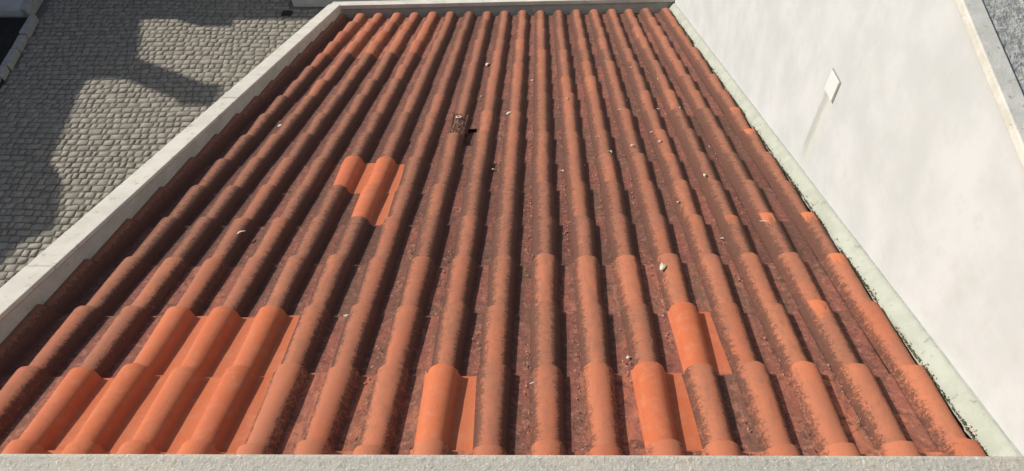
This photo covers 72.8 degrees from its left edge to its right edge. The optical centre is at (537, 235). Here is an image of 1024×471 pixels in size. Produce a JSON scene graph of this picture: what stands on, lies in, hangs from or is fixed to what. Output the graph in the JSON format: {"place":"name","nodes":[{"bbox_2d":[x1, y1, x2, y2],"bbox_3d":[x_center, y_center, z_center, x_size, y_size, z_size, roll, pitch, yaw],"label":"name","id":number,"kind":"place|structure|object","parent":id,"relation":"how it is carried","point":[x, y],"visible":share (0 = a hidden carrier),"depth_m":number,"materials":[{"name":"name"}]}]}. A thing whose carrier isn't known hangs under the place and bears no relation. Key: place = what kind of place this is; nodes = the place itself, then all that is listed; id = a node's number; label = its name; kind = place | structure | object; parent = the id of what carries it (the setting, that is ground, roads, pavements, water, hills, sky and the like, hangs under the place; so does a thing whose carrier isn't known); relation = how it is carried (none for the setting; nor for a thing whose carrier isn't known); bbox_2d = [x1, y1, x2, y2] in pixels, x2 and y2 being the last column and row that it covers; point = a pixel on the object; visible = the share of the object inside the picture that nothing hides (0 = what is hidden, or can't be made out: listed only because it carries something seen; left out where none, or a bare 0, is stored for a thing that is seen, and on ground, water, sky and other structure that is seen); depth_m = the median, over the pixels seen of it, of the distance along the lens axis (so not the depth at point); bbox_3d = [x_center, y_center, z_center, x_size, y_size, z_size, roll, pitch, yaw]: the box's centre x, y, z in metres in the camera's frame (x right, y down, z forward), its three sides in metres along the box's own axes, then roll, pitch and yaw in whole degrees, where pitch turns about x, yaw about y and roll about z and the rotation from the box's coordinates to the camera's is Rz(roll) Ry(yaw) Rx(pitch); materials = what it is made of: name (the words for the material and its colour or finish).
{"place":"outdoors","nodes":[
{"label":"outdoors","id":0,"kind":"place"},
{"bbox_2d":[0,0,24,17],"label":"concrete slab","id":1,"kind":"structure","parent":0,"point":[9,8],"depth_m":12.13,"materials":[{"name":"grey concrete"}]},
{"bbox_2d":[0,0,324,287],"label":"cobbled yard","id":2,"kind":"structure","parent":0,"point":[100,100],"depth_m":10.91,"materials":[{"name":"stone cobbles"}]},
{"bbox_2d":[0,15,38,88],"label":"planting bed","id":3,"kind":"object","parent":2,"relation":"on","point":[16,34],"visible":1,"depth_m":11.67,"materials":[{"name":"soil"}]},
{"bbox_2d":[20,0,42,17],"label":"kerb","id":4,"kind":"structure","parent":2,"relation":"on","point":[29,7],"depth_m":12.13,"materials":[{"name":"grey concrete"}]},
{"bbox_2d":[281,10,292,15],"bbox_3d":[-4.420,-3.924,12.226,0.180,0.028,0.140,0,51,0],"label":"drain grate","id":5,"kind":"object","parent":2,"relation":"on","point":[286,13],"visible":1,"depth_m":12.21,"materials":[{"name":"metal"}]},
{"bbox_2d":[292,0,388,6],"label":"concrete step","id":6,"kind":"object","parent":2,"relation":"on","point":[310,3],"visible":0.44,"depth_m":12.31,"materials":[{"name":"grey concrete"}]},
{"bbox_2d":[0,0,986,455],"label":"outbuilding","id":7,"kind":"structure","parent":2,"relation":"on","point":[156,304],"depth_m":3.25,"materials":[{"name":"tile"}]},
{"bbox_2d":[660,263,666,269],"bbox_3d":[0.599,0.144,3.304,0.031,0.014,0.078,7,31,12],"label":"dry leaf","id":8,"kind":"object","parent":7,"relation":"on","point":[662,266],"visible":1,"depth_m":3.29,"materials":[{"name":"white plant"}]},
{"bbox_2d":[0,454,1023,470],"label":"terrace wall","id":9,"kind":"structure","parent":2,"relation":"on","point":[137,462],"depth_m":0.46,"materials":[{"name":"white paint"}]},
{"bbox_2d":[669,0,1023,455],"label":"boundary wall","id":10,"kind":"structure","parent":2,"relation":"on","point":[890,133],"depth_m":2.92,"materials":[{"name":"white paint"}]},
{"bbox_2d":[982,0,1023,94],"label":"neighbour roof","id":11,"kind":"structure","parent":0,"point":[1006,18],"depth_m":2.48,"materials":[{"name":"grey gravel"}]}
]}

